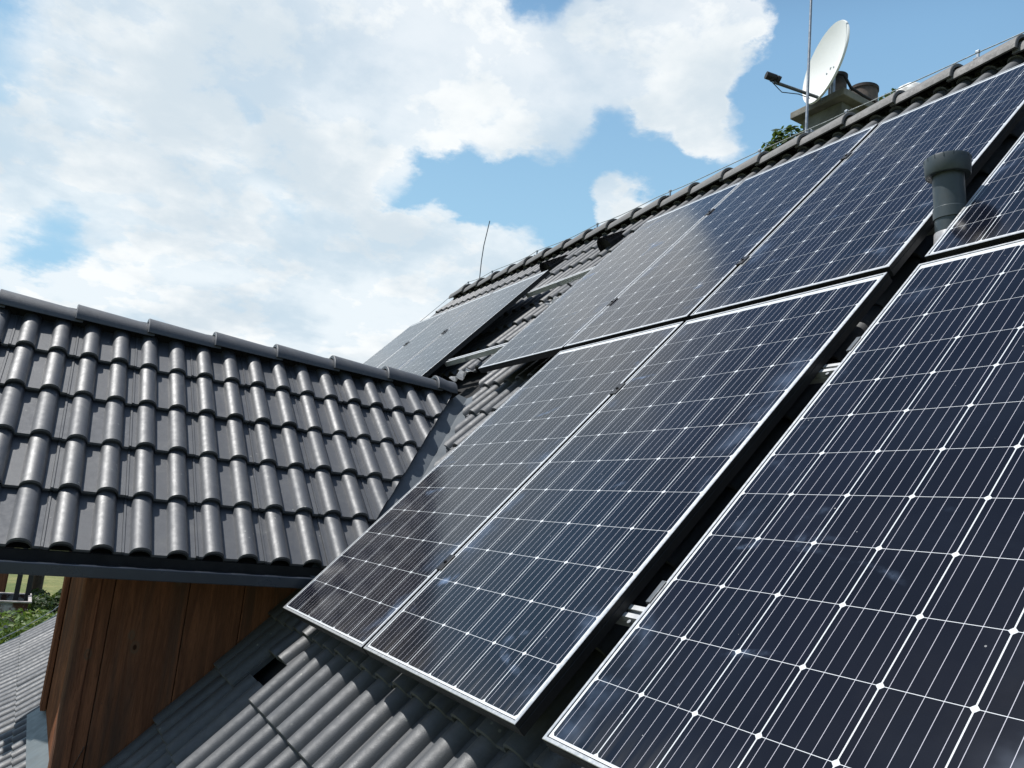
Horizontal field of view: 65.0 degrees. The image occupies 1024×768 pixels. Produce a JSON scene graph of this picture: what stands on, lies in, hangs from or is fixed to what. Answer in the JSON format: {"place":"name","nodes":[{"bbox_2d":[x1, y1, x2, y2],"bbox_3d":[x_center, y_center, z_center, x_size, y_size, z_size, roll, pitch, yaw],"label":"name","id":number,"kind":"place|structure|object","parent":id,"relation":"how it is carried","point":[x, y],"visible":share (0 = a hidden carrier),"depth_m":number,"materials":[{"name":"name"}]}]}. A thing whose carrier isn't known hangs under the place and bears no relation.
{"place":"outdoors","nodes":[
{"label":"outdoors","id":0,"kind":"place"},
{"bbox_2d":[5,550,63,595],"bbox_3d":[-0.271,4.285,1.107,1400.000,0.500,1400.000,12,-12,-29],"label":"ground","id":1,"kind":"structure","parent":0,"point":[52,585],"depth_m":31.00,"materials":[{"name":"green plant"}]},
{"bbox_2d":[0,547,10,591],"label":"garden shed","id":2,"kind":"structure","parent":1,"relation":"on","point":[3,580],"depth_m":20.63,"materials":[{"name":"brown wood"}]},
{"bbox_2d":[0,592,31,634],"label":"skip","id":3,"kind":"object","parent":1,"relation":"on","point":[7,603],"visible":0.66,"depth_m":18.13,"materials":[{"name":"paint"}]},
{"bbox_2d":[12,548,26,600],"bbox_3d":[-11.734,4.860,19.073,0.140,3.540,0.140,12,-12,-29],"label":"post","id":4,"kind":"object","parent":1,"relation":"on","point":[17,587],"visible":0.06,"depth_m":19.03,"materials":[{"name":"grey metal"}]},
{"bbox_2d":[2,612,50,640],"bbox_3d":[-9.650,5.541,16.809,3.144,1.462,1.751,-3,-14,41],"label":"bush","id":5,"kind":"object","parent":1,"relation":"on","point":[26,617],"visible":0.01,"depth_m":16.42,"materials":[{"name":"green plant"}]},
{"bbox_2d":[0,608,56,644],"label":"bush","id":6,"kind":"object","parent":1,"relation":"on","point":[18,617],"visible":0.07,"depth_m":12.96,"materials":[{"name":"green plant"}]},
{"bbox_2d":[23,575,33,617],"bbox_3d":[-11.588,4.910,19.271,0.140,3.540,0.140,12,-12,-29],"label":"post","id":7,"kind":"object","parent":1,"relation":"on","point":[29,585],"visible":0.05,"depth_m":19.23,"materials":[{"name":"black metal"}]},
{"bbox_2d":[31,575,44,591],"bbox_3d":[-13.761,3.392,23.646,4.664,7.434,5.245,12,-12,-29],"label":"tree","id":8,"kind":"object","parent":1,"relation":"on","point":[38,581],"depth_m":23.18,"materials":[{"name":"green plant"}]},
{"bbox_2d":[26,588,61,615],"bbox_3d":[-11.874,5.918,20.451,1.577,1.560,2.732,12,-12,-29],"label":"bush","id":9,"kind":"object","parent":1,"relation":"on","point":[42,600],"visible":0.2,"depth_m":19.93,"materials":[{"name":"green plant"}]},
{"bbox_2d":[0,34,1023,767],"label":"house","id":10,"kind":"structure","parent":1,"relation":"on","point":[186,514],"depth_m":3.90,"materials":[{"name":"grey concrete"}]},
{"bbox_2d":[0,607,56,638],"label":"lightning conductor","id":11,"kind":"object","parent":10,"relation":"attached to","point":[29,623],"visible":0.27,"depth_m":8.03,"materials":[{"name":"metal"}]},
{"bbox_2d":[363,310,447,367],"bbox_3d":[-1.581,-0.158,8.772,0.040,1.954,0.986,55,-28,-14],"label":"solar panel","id":12,"kind":"object","parent":10,"relation":"attached to","point":[388,350],"visible":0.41,"depth_m":8.95,"materials":[{"name":"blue glass"}]},
{"bbox_2d":[377,292,492,368],"bbox_3d":[-1.071,-0.260,7.920,0.040,1.954,0.986,55,-28,-14],"label":"solar panel","id":13,"kind":"object","parent":10,"relation":"attached to","point":[416,345],"visible":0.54,"depth_m":8.04,"materials":[{"name":"blue glass"}]},
{"bbox_2d":[449,368,472,381],"bbox_3d":[-0.396,-0.068,6.180,0.054,0.120,0.200,55,-28,-14],"label":"flashing patch","id":14,"kind":"object","parent":10,"relation":"attached to","point":[461,375],"visible":0.99,"depth_m":6.16,"materials":[{"name":"metal"}]},
{"bbox_2d":[539,255,567,271],"bbox_3d":[0.428,-1.253,8.116,0.128,0.312,0.176,55,-28,-14],"label":"vent hood","id":15,"kind":"object","parent":10,"relation":"attached to","point":[550,265],"visible":0.93,"depth_m":8.08,"materials":[{"name":"black plastic"}]},
{"bbox_2d":[544,293,562,305],"bbox_3d":[0.353,-0.668,6.431,0.054,0.120,0.200,55,-28,-14],"label":"flashing patch","id":16,"kind":"object","parent":10,"relation":"on","point":[553,300],"visible":0.54,"depth_m":6.46,"materials":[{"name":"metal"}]},
{"bbox_2d":[526,266,594,297],"bbox_3d":[1.504,-1.050,4.711,0.040,0.040,5.350,55,-28,-14],"label":"mounting rail","id":17,"kind":"object","parent":10,"relation":"attached to","point":[563,281],"visible":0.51,"depth_m":6.55,"materials":[{"name":"metal"}]},
{"bbox_2d":[597,230,625,251],"bbox_3d":[0.918,-1.351,7.296,0.128,0.312,0.176,55,-28,-14],"label":"vent hood","id":18,"kind":"object","parent":10,"relation":"attached to","point":[612,240],"visible":0.9,"depth_m":7.25,"materials":[{"name":"black plastic"}]},
{"bbox_2d":[616,604,645,626],"bbox_3d":[0.092,0.632,2.400,0.040,0.040,3.190,55,-28,-14],"label":"mounting rail","id":19,"kind":"object","parent":10,"relation":"attached to","point":[632,613],"depth_m":2.03,"materials":[{"name":"metal"}]},
{"bbox_2d":[436,555,454,570],"bbox_3d":[-0.228,0.653,2.885,0.048,0.074,0.038,55,-28,-14],"label":"panel clamp","id":20,"kind":"object","parent":19,"relation":"attached to","point":[445,562],"visible":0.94,"depth_m":2.88,"materials":[{"name":"silver metal"}]},
{"bbox_2d":[283,321,683,654],"bbox_3d":[-0.110,0.368,3.583,0.040,1.954,0.986,55,-28,-14],"label":"solar panel","id":21,"kind":"object","parent":19,"relation":"attached to","point":[368,584],"visible":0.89,"depth_m":3.46,"materials":[{"name":"blue glass"}]},
{"bbox_2d":[363,272,892,735],"bbox_3d":[0.404,0.265,2.724,0.040,1.954,0.986,55,-29,-14],"label":"solar panel","id":22,"kind":"object","parent":19,"relation":"attached to","point":[511,612],"visible":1,"depth_m":2.53,"materials":[{"name":"blue glass"}]},
{"bbox_2d":[646,580,666,603],"bbox_3d":[0.361,0.520,1.960,0.040,0.072,0.015,55,-28,-14],"label":"end clamp","id":23,"kind":"object","parent":19,"relation":"attached to","point":[655,592],"visible":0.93,"depth_m":1.95,"materials":[{"name":"silver metal"}]},
{"bbox_2d":[542,239,1023,767],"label":"solar panel","id":24,"kind":"object","parent":19,"relation":"attached to","point":[842,587],"visible":1,"depth_m":1.65,"materials":[{"name":"blue glass"}]},
{"bbox_2d":[444,227,934,366],"bbox_3d":[0.836,-0.440,4.239,0.040,0.040,5.350,55,-28,-14],"label":"mounting rail","id":25,"kind":"object","parent":10,"relation":"attached to","point":[476,355],"visible":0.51,"depth_m":6.05,"materials":[{"name":"metal"}]},
{"bbox_2d":[399,270,550,376],"bbox_3d":[-0.560,-0.360,7.069,0.040,1.954,0.986,55,-29,-14],"label":"solar panel","id":26,"kind":"object","parent":25,"relation":"attached to","point":[445,346],"visible":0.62,"depth_m":7.03,"materials":[{"name":"blue glass"}]},
{"bbox_2d":[478,181,742,372],"bbox_3d":[0.676,-0.721,5.383,0.040,1.954,0.986,55,-28,-14],"label":"solar panel","id":27,"kind":"object","parent":25,"relation":"attached to","point":[560,323],"visible":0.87,"depth_m":5.28,"materials":[{"name":"blue glass"}]},
{"bbox_2d":[564,124,877,349],"bbox_3d":[1.189,-0.826,4.523,0.042,1.954,0.986,55,-28,-14],"label":"solar panel","id":28,"kind":"object","parent":25,"relation":"attached to","point":[688,274],"visible":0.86,"depth_m":4.41,"materials":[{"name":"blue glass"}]},
{"bbox_2d":[736,255,749,265],"bbox_3d":[1.116,-0.580,3.857,0.048,0.074,0.038,55,-28,-14],"label":"panel clamp","id":29,"kind":"object","parent":28,"relation":"attached to","point":[741,261],"visible":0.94,"depth_m":3.85,"materials":[{"name":"silver metal"}]},
{"bbox_2d":[840,151,852,160],"bbox_3d":[1.820,-1.222,4.355,0.048,0.074,0.038,55,-28,-14],"label":"panel clamp","id":30,"kind":"object","parent":28,"relation":"attached to","point":[845,156],"visible":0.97,"depth_m":4.34,"materials":[{"name":"silver metal"}]},
{"bbox_2d":[690,63,1023,318],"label":"solar panel","id":31,"kind":"object","parent":25,"relation":"attached to","point":[864,209],"visible":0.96,"depth_m":3.53,"materials":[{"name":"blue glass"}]},
{"bbox_2d":[925,132,1023,261],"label":"solar panel","id":32,"kind":"object","parent":25,"relation":"attached to","point":[991,214],"visible":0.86,"depth_m":2.67,"materials":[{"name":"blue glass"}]},
{"bbox_2d":[421,32,1023,320],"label":"lightning conductor","id":33,"kind":"object","parent":10,"relation":"attached to","point":[977,52],"visible":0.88,"depth_m":6.14,"materials":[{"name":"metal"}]},
{"bbox_2d":[764,20,849,104],"bbox_3d":[2.383,-2.581,6.510,0.619,0.683,0.551,2,-11,20],"label":"satellite dish","id":34,"kind":"object","parent":10,"relation":"attached to","point":[827,58],"visible":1,"depth_m":6.49,"materials":[{"name":"white paint"}]},
{"bbox_2d":[805,0,813,133],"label":"lightning rod","id":35,"kind":"object","parent":10,"relation":"attached to","point":[808,74],"visible":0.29,"depth_m":6.17,"materials":[{"name":"metal"}]},
{"bbox_2d":[810,363,839,383],"bbox_3d":[0.775,0.009,2.883,0.040,0.040,3.190,55,-28,-14],"label":"mounting rail","id":36,"kind":"object","parent":10,"relation":"attached to","point":[821,377],"depth_m":2.52,"materials":[{"name":"metal"}]},
{"bbox_2d":[609,383,624,395],"bbox_3d":[0.450,0.033,3.366,0.048,0.074,0.038,55,-28,-14],"label":"panel clamp","id":37,"kind":"object","parent":36,"relation":"attached to","point":[616,389],"visible":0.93,"depth_m":3.35,"materials":[{"name":"silver metal"}]},
{"bbox_2d":[846,336,860,352],"bbox_3d":[1.049,-0.107,2.447,0.040,0.072,0.015,55,-28,-14],"label":"end clamp","id":38,"kind":"object","parent":36,"relation":"attached to","point":[854,342],"visible":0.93,"depth_m":2.44,"materials":[{"name":"silver metal"}]},
{"bbox_2d":[836,73,877,102],"bbox_3d":[2.790,-2.179,6.377,0.397,1.025,0.594,5,-10,6],"label":"cable","id":39,"kind":"object","parent":10,"relation":"attached to","point":[854,89],"visible":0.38,"depth_m":6.56,"materials":[{"name":"black rubber"}]},
{"bbox_2d":[896,82,919,90],"bbox_3d":[2.918,-1.925,5.879,0.250,0.575,0.250,12,-12,-29],"label":"vent cowl","id":40,"kind":"object","parent":10,"relation":"on","point":[909,86],"visible":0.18,"depth_m":5.82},
{"bbox_2d":[923,150,971,244],"bbox_3d":[1.570,-0.560,2.874,0.164,0.536,0.164,7,-10,-30],"label":"vent pipe","id":41,"kind":"object","parent":10,"relation":"on","point":[947,174],"visible":0.57,"depth_m":2.85,"materials":[{"name":"grey plastic"}]},
{"bbox_2d":[761,124,802,151],"bbox_3d":[4.875,0.981,15.187,2.017,12.853,2.119,12,-12,-29],"label":"tree","id":42,"kind":"object","parent":1,"relation":"on","point":[779,134],"visible":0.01,"depth_m":15.38,"materials":[{"name":"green plant"}]},
{"bbox_2d":[878,88,895,100],"bbox_3d":[7.189,0.782,14.395,1.964,13.420,2.085,12,-12,-29],"label":"tree","id":43,"kind":"object","parent":1,"relation":"on","point":[892,89],"depth_m":15.61,"materials":[{"name":"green plant"}]},
{"bbox_2d":[479,221,489,277],"bbox_3d":[-0.365,-1.728,10.576,0.075,0.881,0.015,0,-12,31],"label":"lightning rod","id":44,"kind":"object","parent":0,"point":[483,249],"visible":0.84,"depth_m":10.59,"materials":[{"name":"silver metal"}]},
{"bbox_2d":[0,0,1023,363],"label":"sky","id":45,"kind":"structure","parent":0,"point":[316,177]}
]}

